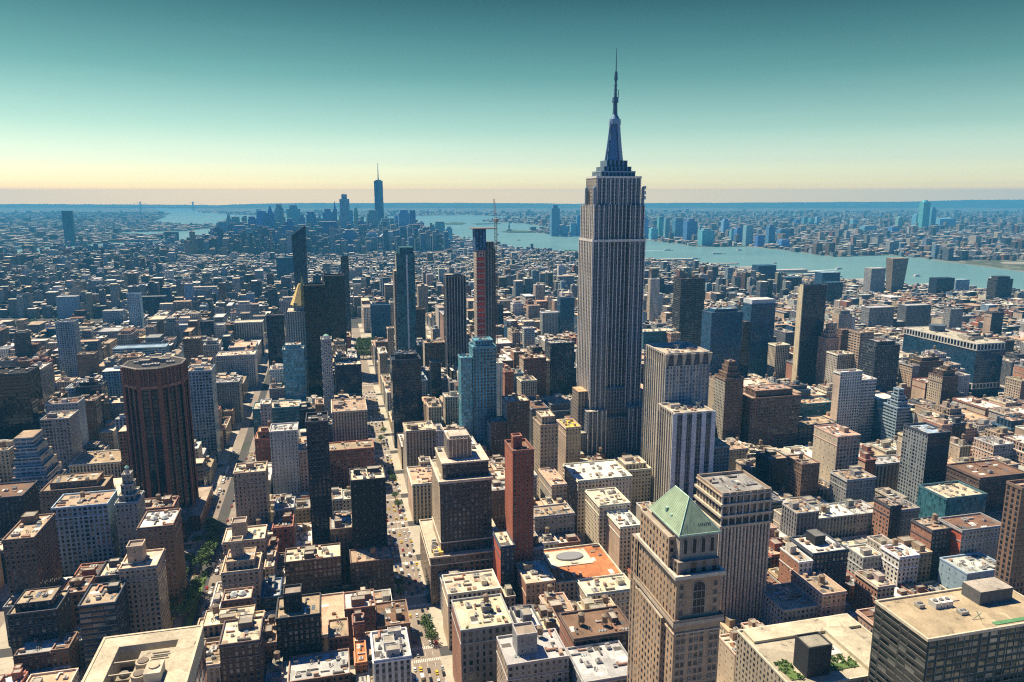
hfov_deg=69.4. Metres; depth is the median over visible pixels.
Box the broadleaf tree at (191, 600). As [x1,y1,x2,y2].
[180,596,197,614]
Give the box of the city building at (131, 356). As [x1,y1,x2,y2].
[112,350,143,363]
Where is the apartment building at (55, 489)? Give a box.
[39,471,113,513]
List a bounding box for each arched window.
[683,539,688,553]
[691,580,705,613]
[692,538,697,552]
[700,537,705,551]
[709,536,714,550]
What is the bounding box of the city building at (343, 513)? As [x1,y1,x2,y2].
[334,510,351,519]
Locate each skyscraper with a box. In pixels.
[61,211,76,244]
[120,355,213,530]
[303,283,326,396]
[305,411,332,544]
[320,334,333,417]
[323,273,347,353]
[340,256,351,338]
[349,465,387,548]
[374,163,383,222]
[419,429,497,605]
[443,274,466,375]
[504,433,533,562]
[570,48,645,458]
[627,485,725,681]
[641,340,712,502]
[654,399,715,502]
[672,276,705,346]
[886,257,908,292]
[994,479,1023,595]
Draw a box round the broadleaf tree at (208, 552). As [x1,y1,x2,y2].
[196,547,213,566]
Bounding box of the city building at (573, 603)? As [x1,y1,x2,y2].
[569,599,577,610]
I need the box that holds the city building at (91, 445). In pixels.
[83,440,100,450]
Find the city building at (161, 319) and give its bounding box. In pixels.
[147,315,168,336]
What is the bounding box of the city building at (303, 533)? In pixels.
[294,522,311,546]
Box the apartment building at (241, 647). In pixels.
[218,613,266,681]
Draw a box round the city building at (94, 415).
[80,394,103,440]
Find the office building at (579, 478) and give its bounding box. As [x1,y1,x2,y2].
[562,459,632,533]
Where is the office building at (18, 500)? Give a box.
[0,480,40,537]
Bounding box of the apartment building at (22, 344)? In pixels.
[13,330,32,357]
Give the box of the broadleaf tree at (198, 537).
[191,533,203,548]
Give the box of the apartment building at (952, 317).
[942,307,962,327]
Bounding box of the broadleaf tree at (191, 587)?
[181,585,201,593]
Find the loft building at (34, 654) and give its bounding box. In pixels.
[12,637,57,671]
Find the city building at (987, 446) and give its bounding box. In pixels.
[972,436,1013,460]
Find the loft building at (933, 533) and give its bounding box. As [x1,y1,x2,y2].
[910,513,952,581]
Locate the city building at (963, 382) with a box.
[955,368,970,396]
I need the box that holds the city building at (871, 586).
[852,569,896,610]
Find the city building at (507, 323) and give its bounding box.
[504,320,512,337]
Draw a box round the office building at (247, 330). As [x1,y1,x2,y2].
[234,319,265,354]
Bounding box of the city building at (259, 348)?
[251,339,261,362]
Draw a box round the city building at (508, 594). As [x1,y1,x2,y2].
[501,584,515,609]
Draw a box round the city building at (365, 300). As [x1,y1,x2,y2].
[361,298,369,325]
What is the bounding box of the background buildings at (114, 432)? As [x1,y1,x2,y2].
[0,290,1023,681]
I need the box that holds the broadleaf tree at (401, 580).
[394,576,403,587]
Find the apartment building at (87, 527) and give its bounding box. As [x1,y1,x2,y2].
[51,489,120,576]
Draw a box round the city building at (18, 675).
[0,668,27,681]
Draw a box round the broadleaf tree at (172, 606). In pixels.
[169,602,177,613]
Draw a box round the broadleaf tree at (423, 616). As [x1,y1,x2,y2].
[420,613,432,627]
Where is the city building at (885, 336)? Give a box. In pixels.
[874,334,893,339]
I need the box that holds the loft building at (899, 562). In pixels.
[879,538,920,587]
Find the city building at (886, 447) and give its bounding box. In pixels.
[869,439,896,454]
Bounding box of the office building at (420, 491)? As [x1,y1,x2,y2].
[407,465,432,523]
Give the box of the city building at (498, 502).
[492,479,504,529]
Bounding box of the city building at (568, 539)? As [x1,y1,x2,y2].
[554,532,580,547]
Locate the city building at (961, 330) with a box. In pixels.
[949,327,977,332]
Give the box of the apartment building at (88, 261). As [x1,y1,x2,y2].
[83,258,93,272]
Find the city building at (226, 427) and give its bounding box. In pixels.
[221,416,231,444]
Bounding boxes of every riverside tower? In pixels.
[550,205,559,235]
[560,225,567,235]
[569,223,576,235]
[576,215,580,235]
[644,217,648,238]
[649,227,657,239]
[657,216,663,236]
[663,218,669,237]
[672,218,683,236]
[683,219,696,240]
[697,228,713,245]
[720,219,729,232]
[729,229,733,239]
[733,227,742,242]
[742,225,753,245]
[754,235,763,246]
[765,225,775,243]
[776,228,788,241]
[777,239,789,246]
[794,219,800,224]
[802,216,807,224]
[814,216,820,224]
[850,219,857,224]
[860,225,876,230]
[887,226,899,231]
[895,216,902,227]
[911,214,917,225]
[918,199,930,227]
[928,207,936,226]
[935,218,956,224]
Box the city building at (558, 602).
[539,584,573,619]
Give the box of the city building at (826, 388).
[814,380,832,399]
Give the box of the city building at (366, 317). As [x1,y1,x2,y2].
[362,304,370,331]
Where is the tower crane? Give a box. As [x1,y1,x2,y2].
[493,199,498,358]
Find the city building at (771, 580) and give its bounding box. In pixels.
[766,572,779,584]
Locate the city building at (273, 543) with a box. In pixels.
[268,536,278,564]
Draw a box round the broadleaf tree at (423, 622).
[420,618,431,632]
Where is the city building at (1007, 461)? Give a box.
[978,456,1018,467]
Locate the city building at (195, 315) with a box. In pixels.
[189,312,200,335]
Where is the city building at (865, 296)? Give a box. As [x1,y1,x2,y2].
[856,294,871,299]
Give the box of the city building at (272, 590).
[261,575,282,610]
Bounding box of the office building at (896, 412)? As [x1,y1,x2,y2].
[880,387,910,440]
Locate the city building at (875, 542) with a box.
[867,534,892,552]
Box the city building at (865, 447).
[859,444,874,456]
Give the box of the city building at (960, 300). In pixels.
[955,298,970,303]
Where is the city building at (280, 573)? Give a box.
[276,568,285,586]
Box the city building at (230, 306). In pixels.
[226,302,234,316]
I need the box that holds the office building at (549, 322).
[540,311,558,335]
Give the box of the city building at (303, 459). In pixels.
[298,442,308,492]
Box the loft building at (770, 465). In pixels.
[755,449,785,490]
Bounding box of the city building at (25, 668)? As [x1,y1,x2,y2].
[13,663,29,673]
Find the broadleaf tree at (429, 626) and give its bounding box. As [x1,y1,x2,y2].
[422,621,435,631]
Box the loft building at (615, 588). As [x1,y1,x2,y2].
[576,573,629,620]
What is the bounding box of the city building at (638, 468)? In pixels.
[617,455,651,503]
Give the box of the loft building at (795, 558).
[778,542,812,582]
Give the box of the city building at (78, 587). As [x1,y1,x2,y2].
[61,575,95,629]
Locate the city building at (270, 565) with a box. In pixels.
[264,550,276,578]
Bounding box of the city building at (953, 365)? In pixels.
[943,361,964,372]
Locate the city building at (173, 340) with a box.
[164,337,176,349]
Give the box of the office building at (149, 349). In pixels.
[112,343,169,354]
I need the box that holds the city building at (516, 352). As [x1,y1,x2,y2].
[510,343,525,368]
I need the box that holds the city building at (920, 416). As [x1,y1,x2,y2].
[914,410,938,422]
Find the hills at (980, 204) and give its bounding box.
[640,200,1023,207]
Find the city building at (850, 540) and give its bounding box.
[834,535,866,546]
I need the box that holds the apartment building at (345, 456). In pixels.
[329,439,374,488]
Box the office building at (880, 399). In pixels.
[871,393,890,440]
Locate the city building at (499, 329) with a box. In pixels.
[496,324,501,334]
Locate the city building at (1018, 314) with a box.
[1013,310,1023,319]
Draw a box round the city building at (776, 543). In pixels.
[768,530,784,567]
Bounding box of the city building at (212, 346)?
[203,335,221,374]
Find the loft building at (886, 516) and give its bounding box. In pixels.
[871,496,902,538]
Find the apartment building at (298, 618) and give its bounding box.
[275,583,322,660]
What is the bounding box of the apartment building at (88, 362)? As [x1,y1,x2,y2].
[76,348,99,377]
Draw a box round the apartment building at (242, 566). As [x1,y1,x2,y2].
[220,535,263,610]
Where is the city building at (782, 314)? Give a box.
[775,309,789,318]
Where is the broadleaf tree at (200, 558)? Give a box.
[192,552,210,571]
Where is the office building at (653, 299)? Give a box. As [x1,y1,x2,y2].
[647,278,659,321]
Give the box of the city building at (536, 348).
[527,343,544,353]
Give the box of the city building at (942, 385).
[926,365,958,403]
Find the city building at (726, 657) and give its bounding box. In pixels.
[717,629,738,681]
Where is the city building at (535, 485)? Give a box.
[534,471,537,500]
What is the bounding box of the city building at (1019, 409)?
[1008,404,1023,415]
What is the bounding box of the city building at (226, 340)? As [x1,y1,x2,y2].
[222,334,231,350]
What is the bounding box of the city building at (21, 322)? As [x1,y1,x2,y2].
[16,318,28,330]
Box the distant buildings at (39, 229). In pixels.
[0,210,215,249]
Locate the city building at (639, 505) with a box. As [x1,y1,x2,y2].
[636,501,650,520]
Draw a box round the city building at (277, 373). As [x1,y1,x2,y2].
[269,361,283,383]
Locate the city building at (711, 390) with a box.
[708,375,714,408]
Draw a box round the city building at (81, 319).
[70,316,85,324]
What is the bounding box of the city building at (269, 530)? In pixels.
[251,518,272,544]
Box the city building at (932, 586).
[919,580,946,591]
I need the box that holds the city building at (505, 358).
[496,349,513,367]
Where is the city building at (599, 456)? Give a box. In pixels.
[585,447,608,460]
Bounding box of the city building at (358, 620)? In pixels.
[352,609,364,675]
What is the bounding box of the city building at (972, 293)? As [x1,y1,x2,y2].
[965,291,975,295]
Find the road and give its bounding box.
[0,328,584,681]
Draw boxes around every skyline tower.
[217,221,227,232]
[226,214,230,231]
[231,215,239,224]
[233,225,246,235]
[248,213,256,229]
[256,210,266,226]
[256,229,277,242]
[266,205,274,228]
[275,204,283,226]
[281,226,285,238]
[285,217,293,230]
[286,205,299,225]
[299,214,304,223]
[306,211,315,230]
[313,226,318,248]
[321,221,336,247]
[322,209,332,220]
[333,201,337,222]
[339,194,349,228]
[343,230,356,246]
[350,210,353,227]
[353,205,357,227]
[366,232,377,250]
[367,210,378,228]
[380,218,389,228]
[380,231,392,246]
[398,210,408,227]
[409,210,415,223]
[434,221,444,233]
[445,226,452,240]
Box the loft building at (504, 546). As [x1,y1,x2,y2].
[492,529,515,592]
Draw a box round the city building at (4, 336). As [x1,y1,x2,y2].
[0,327,9,346]
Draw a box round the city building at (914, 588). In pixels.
[899,582,929,594]
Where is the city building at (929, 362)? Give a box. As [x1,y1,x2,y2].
[908,352,943,377]
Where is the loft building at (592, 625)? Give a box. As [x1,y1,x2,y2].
[558,605,628,652]
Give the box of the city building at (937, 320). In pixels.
[931,316,942,323]
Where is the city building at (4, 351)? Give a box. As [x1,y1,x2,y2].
[0,346,13,358]
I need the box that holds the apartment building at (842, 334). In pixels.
[835,328,849,350]
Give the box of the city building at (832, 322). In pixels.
[824,319,837,331]
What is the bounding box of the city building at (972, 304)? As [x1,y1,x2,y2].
[959,303,980,306]
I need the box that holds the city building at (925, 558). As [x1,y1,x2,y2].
[891,536,932,582]
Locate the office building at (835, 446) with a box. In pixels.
[812,424,860,482]
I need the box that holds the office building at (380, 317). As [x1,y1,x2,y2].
[370,303,390,337]
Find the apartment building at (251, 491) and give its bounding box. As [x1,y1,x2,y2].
[233,461,270,525]
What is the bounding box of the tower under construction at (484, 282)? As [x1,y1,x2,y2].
[469,227,495,343]
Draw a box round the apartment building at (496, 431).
[486,416,506,456]
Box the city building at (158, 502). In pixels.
[145,493,179,510]
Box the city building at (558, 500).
[552,497,565,503]
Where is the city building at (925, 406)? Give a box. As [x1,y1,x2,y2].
[913,403,936,422]
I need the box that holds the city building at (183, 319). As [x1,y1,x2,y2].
[179,316,189,322]
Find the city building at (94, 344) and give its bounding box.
[81,339,102,363]
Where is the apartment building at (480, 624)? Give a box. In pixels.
[451,593,513,681]
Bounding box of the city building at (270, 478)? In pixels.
[268,462,272,494]
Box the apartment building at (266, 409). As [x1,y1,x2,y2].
[260,399,272,426]
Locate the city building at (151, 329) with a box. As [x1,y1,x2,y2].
[145,324,156,335]
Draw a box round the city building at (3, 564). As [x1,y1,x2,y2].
[0,538,7,583]
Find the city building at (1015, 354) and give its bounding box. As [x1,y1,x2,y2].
[1005,349,1023,358]
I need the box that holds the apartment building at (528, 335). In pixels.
[522,326,534,348]
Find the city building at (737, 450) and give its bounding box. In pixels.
[724,440,748,470]
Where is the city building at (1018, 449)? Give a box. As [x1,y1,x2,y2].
[1004,434,1023,465]
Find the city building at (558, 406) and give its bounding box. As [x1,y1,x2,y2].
[541,395,570,420]
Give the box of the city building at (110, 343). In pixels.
[103,338,116,356]
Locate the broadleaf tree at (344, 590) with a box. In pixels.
[342,587,357,591]
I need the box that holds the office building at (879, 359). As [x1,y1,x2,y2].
[859,338,900,391]
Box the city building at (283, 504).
[273,494,296,535]
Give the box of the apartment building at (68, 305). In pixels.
[56,295,80,319]
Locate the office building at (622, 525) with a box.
[605,509,639,575]
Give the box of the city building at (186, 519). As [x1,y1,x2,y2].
[180,506,191,542]
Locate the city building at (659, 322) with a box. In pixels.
[651,316,667,327]
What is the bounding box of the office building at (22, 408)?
[0,365,44,439]
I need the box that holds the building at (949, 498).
[917,480,987,517]
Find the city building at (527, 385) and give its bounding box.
[516,370,536,396]
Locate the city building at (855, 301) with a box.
[847,297,858,304]
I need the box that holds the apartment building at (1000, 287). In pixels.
[986,276,1013,299]
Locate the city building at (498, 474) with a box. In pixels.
[489,469,504,478]
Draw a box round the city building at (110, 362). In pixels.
[104,355,122,368]
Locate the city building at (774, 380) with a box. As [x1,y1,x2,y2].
[769,372,787,385]
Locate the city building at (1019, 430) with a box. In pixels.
[1014,425,1023,434]
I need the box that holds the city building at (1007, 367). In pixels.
[1000,357,1021,385]
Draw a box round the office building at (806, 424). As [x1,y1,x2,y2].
[797,415,837,445]
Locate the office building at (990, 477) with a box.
[946,459,1023,515]
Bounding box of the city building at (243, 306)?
[235,300,251,319]
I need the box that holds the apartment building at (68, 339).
[54,319,81,377]
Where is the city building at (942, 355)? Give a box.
[921,345,950,361]
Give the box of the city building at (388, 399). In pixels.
[385,387,390,416]
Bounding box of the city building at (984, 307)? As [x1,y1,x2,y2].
[980,303,996,310]
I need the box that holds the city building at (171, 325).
[164,317,179,344]
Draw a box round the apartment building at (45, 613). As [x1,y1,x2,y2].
[6,586,73,665]
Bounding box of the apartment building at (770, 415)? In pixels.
[740,384,800,448]
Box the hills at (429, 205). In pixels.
[174,203,583,207]
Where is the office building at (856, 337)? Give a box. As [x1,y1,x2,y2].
[847,329,873,368]
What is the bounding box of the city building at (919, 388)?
[911,377,927,398]
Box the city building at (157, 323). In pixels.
[148,321,159,333]
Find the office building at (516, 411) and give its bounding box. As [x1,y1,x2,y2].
[502,394,529,442]
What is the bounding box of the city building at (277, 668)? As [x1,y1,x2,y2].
[265,650,288,681]
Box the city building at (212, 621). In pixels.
[197,604,265,642]
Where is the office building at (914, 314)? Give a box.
[896,303,931,326]
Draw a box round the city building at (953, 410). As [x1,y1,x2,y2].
[932,399,965,420]
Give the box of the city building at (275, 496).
[271,493,293,498]
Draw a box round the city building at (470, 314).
[467,309,473,319]
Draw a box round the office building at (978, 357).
[902,324,1005,397]
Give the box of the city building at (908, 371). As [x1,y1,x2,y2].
[898,359,919,398]
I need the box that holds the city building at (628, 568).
[626,566,630,579]
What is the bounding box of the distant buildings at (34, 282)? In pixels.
[0,214,1023,318]
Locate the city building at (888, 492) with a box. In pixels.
[875,487,907,499]
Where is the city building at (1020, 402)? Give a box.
[1005,396,1023,405]
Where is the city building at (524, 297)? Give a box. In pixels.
[520,293,534,303]
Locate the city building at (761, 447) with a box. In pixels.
[755,439,772,449]
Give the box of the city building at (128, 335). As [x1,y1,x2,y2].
[118,327,139,344]
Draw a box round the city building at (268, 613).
[265,610,275,619]
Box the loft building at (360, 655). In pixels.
[353,636,367,673]
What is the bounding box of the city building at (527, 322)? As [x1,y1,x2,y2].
[520,319,534,327]
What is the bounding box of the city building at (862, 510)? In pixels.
[838,498,872,535]
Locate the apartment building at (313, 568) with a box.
[284,543,341,593]
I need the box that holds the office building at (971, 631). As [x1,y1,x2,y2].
[867,577,1023,681]
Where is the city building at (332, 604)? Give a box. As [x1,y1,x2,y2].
[321,592,344,650]
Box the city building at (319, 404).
[315,398,323,411]
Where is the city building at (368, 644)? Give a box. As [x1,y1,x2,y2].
[365,630,377,660]
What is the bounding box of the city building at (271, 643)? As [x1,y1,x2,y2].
[264,614,277,664]
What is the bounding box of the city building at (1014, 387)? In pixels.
[1004,376,1023,399]
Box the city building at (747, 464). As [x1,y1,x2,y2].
[736,453,755,476]
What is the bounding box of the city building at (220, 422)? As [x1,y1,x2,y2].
[218,406,223,451]
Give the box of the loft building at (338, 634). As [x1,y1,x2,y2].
[328,617,348,649]
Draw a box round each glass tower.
[266,312,285,372]
[282,342,306,401]
[291,225,307,289]
[390,350,421,447]
[393,246,416,352]
[429,359,441,397]
[458,354,472,435]
[468,336,496,444]
[496,303,503,324]
[701,306,742,375]
[740,320,750,377]
[742,297,775,376]
[752,264,776,280]
[779,276,801,292]
[791,284,826,385]
[814,271,839,283]
[822,281,842,301]
[862,267,885,293]
[897,422,950,505]
[928,277,954,294]
[954,279,969,290]
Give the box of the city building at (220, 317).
[213,313,226,322]
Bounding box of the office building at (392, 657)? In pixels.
[370,626,412,681]
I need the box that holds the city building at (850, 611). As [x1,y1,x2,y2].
[844,600,856,619]
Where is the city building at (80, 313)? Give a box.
[72,309,89,320]
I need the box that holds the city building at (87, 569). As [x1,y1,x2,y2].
[73,561,104,583]
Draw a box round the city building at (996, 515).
[987,510,1002,521]
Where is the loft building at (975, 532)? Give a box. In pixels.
[938,512,1000,559]
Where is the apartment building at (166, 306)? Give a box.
[159,303,173,314]
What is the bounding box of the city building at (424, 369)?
[421,366,428,388]
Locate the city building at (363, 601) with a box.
[343,589,375,656]
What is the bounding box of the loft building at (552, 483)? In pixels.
[538,467,567,501]
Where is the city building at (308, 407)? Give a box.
[300,401,315,428]
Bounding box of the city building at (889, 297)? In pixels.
[877,295,902,300]
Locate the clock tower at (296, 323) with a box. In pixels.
[287,276,309,396]
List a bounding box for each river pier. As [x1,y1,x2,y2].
[665,258,699,261]
[776,269,814,273]
[795,273,841,276]
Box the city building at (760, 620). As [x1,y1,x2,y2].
[741,617,767,625]
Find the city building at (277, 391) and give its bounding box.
[269,378,284,400]
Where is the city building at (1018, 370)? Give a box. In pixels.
[1013,362,1023,378]
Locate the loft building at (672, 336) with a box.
[666,331,680,342]
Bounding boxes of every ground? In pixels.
[0,208,212,248]
[0,248,1004,669]
[190,208,1023,271]
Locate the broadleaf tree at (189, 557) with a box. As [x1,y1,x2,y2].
[185,552,195,568]
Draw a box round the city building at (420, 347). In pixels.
[417,340,422,366]
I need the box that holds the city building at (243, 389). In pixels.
[241,378,245,400]
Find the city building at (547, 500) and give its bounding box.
[540,496,554,504]
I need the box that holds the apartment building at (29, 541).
[1,511,62,597]
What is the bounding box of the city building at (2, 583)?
[0,550,4,590]
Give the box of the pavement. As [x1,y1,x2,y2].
[0,324,1004,681]
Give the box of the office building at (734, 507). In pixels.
[694,470,772,621]
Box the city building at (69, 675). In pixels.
[26,668,79,681]
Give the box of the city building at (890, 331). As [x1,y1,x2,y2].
[870,328,899,335]
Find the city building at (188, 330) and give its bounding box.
[183,327,195,337]
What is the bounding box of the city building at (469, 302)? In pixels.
[466,298,473,308]
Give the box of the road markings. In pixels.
[363,383,582,677]
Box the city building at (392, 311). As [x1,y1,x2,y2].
[389,301,394,333]
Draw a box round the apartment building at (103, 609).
[77,580,131,670]
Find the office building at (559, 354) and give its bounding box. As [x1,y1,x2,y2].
[545,338,574,395]
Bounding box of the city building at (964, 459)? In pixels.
[952,456,978,462]
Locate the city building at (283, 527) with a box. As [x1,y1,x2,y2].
[272,512,294,552]
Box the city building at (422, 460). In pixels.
[418,455,430,465]
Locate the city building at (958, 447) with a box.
[948,433,971,457]
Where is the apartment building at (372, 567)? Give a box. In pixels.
[349,545,393,597]
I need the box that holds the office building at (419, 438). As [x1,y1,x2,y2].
[402,420,435,490]
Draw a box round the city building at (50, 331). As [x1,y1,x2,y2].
[46,327,55,337]
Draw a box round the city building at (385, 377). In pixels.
[381,374,390,403]
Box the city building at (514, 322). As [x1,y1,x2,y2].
[505,319,517,327]
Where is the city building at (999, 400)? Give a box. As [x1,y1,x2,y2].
[988,396,1017,406]
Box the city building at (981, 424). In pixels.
[967,418,992,436]
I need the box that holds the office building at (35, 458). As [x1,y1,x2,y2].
[13,429,66,512]
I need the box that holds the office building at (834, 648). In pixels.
[734,613,871,681]
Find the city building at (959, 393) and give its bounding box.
[956,390,963,396]
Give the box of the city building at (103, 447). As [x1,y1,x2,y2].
[96,444,109,450]
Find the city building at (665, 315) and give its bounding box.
[661,311,671,322]
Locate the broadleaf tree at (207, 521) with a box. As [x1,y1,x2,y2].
[200,516,218,532]
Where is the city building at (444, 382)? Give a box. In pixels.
[441,373,448,395]
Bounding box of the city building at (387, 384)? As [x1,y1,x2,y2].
[384,380,390,408]
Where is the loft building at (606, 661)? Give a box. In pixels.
[566,640,627,681]
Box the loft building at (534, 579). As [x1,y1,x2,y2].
[515,559,555,607]
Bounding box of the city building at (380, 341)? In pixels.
[375,337,387,376]
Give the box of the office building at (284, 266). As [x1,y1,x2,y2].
[276,257,293,280]
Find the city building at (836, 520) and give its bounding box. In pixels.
[812,502,856,537]
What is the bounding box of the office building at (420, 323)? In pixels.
[416,307,425,338]
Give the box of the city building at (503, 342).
[496,337,512,352]
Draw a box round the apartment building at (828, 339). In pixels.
[815,323,838,384]
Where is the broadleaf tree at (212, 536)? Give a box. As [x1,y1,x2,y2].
[205,531,217,539]
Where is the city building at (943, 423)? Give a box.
[923,417,952,433]
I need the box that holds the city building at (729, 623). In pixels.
[719,615,741,634]
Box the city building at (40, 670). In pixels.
[28,667,52,677]
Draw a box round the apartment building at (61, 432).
[40,410,82,468]
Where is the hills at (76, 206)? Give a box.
[0,204,208,207]
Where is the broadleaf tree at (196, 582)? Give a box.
[183,579,204,597]
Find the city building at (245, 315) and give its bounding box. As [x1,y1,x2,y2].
[240,311,250,319]
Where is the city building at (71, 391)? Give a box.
[67,381,79,397]
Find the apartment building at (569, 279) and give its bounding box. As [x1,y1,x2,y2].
[556,275,574,289]
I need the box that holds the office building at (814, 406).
[800,396,830,416]
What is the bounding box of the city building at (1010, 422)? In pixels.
[991,414,1023,434]
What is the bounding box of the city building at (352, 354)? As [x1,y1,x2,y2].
[347,350,356,359]
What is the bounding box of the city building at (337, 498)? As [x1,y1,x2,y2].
[331,487,342,516]
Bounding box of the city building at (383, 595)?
[374,589,391,602]
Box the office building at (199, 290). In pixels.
[184,286,218,301]
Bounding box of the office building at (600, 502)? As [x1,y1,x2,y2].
[585,487,630,549]
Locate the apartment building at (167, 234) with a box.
[164,232,178,240]
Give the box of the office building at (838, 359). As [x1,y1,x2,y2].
[824,350,853,383]
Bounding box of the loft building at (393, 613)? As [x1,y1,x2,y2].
[375,599,410,646]
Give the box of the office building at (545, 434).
[533,410,558,496]
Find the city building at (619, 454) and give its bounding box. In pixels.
[614,451,630,457]
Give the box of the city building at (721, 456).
[713,437,730,472]
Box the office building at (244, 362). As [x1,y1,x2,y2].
[216,350,258,386]
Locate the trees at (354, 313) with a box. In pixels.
[15,249,575,326]
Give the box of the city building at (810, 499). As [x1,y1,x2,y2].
[787,495,820,504]
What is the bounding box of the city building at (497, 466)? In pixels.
[490,460,504,470]
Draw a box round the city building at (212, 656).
[204,640,221,681]
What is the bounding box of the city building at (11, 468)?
[10,465,13,481]
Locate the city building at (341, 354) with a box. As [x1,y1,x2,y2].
[334,345,347,365]
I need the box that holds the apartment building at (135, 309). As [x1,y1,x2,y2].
[126,292,144,328]
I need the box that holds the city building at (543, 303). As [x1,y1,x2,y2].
[534,299,548,309]
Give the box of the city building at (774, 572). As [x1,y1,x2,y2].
[767,567,778,579]
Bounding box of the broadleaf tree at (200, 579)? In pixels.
[189,575,205,590]
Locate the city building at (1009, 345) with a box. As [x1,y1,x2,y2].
[992,337,1014,355]
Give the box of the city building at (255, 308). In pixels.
[251,303,259,319]
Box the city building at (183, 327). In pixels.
[179,323,187,342]
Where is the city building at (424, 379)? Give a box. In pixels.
[421,371,427,396]
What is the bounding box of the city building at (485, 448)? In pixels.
[480,443,489,456]
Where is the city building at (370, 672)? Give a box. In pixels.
[367,660,372,681]
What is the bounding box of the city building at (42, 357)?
[30,350,55,382]
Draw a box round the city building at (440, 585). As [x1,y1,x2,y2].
[439,569,475,615]
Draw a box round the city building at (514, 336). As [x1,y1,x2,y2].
[509,328,520,347]
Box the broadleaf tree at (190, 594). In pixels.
[182,589,200,609]
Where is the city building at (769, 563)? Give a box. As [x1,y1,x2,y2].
[767,556,771,572]
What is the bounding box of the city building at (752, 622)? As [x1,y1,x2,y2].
[741,618,764,628]
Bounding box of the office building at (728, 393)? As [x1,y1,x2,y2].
[713,359,744,440]
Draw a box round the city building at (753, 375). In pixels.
[748,373,764,378]
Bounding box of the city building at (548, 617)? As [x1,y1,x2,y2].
[535,604,559,634]
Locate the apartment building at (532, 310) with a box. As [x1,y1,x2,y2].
[526,304,540,318]
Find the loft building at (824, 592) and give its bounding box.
[790,568,847,617]
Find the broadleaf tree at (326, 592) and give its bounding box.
[321,589,335,593]
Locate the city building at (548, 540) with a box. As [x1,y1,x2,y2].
[537,526,558,548]
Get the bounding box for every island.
[444,222,464,224]
[474,223,500,224]
[502,230,534,232]
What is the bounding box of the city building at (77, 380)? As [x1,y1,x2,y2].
[65,377,88,397]
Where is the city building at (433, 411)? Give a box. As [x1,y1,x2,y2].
[426,399,441,424]
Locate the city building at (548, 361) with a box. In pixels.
[540,352,550,395]
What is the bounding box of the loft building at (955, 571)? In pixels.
[937,552,995,588]
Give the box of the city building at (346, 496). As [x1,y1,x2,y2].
[342,486,350,510]
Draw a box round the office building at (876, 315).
[860,305,894,327]
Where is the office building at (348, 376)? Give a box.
[335,359,361,397]
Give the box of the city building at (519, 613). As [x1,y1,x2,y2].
[510,604,541,629]
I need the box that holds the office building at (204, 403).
[188,364,221,461]
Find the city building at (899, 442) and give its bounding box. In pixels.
[896,432,902,454]
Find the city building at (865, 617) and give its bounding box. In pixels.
[855,607,874,632]
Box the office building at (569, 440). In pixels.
[557,418,581,477]
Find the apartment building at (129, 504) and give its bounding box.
[114,465,145,558]
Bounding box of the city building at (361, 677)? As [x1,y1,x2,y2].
[355,672,368,681]
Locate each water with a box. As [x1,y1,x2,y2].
[3,208,1023,289]
[656,213,877,215]
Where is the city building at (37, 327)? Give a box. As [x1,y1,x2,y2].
[24,321,47,334]
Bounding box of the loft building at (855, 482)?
[828,465,876,502]
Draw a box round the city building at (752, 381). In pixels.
[743,378,769,390]
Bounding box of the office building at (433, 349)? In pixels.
[423,338,444,367]
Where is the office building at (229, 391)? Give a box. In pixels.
[216,377,243,422]
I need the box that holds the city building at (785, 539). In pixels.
[781,536,790,542]
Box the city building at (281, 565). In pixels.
[277,552,284,568]
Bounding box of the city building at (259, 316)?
[253,314,267,343]
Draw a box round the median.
[185,571,207,626]
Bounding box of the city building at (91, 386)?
[75,377,108,398]
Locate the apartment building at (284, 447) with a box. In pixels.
[269,422,301,495]
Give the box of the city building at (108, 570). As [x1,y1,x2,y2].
[96,557,123,582]
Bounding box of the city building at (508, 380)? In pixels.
[503,363,513,395]
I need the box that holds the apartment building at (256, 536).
[221,516,267,578]
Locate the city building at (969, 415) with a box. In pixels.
[961,409,989,420]
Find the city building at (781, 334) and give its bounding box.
[774,327,794,346]
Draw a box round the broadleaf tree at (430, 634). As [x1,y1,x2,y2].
[424,629,438,642]
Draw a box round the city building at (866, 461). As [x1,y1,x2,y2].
[858,451,876,474]
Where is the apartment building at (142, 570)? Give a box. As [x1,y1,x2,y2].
[117,539,171,632]
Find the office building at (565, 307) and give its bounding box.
[557,296,574,333]
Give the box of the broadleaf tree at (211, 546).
[200,540,217,558]
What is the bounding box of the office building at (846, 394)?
[830,368,862,432]
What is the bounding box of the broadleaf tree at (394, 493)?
[391,491,399,500]
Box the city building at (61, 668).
[52,665,70,670]
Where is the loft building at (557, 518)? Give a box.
[534,503,575,533]
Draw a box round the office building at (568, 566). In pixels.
[544,543,621,599]
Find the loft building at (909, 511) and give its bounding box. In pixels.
[891,497,920,536]
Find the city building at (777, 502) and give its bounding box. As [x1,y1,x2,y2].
[770,493,782,523]
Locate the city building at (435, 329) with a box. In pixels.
[430,322,439,339]
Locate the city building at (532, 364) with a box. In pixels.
[519,351,546,397]
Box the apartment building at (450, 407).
[443,391,458,426]
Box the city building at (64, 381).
[56,371,77,391]
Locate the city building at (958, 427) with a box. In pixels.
[935,409,966,438]
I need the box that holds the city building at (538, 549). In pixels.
[533,531,544,559]
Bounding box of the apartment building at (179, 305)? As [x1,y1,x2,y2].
[173,300,192,312]
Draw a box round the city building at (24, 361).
[18,356,33,365]
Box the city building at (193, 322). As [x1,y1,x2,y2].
[187,319,199,335]
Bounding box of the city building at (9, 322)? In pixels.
[0,320,15,328]
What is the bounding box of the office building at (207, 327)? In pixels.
[200,319,214,337]
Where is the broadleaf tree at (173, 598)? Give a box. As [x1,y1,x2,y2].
[169,595,181,604]
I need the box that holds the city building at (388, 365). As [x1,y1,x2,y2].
[388,358,389,373]
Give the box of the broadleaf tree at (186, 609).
[175,599,194,619]

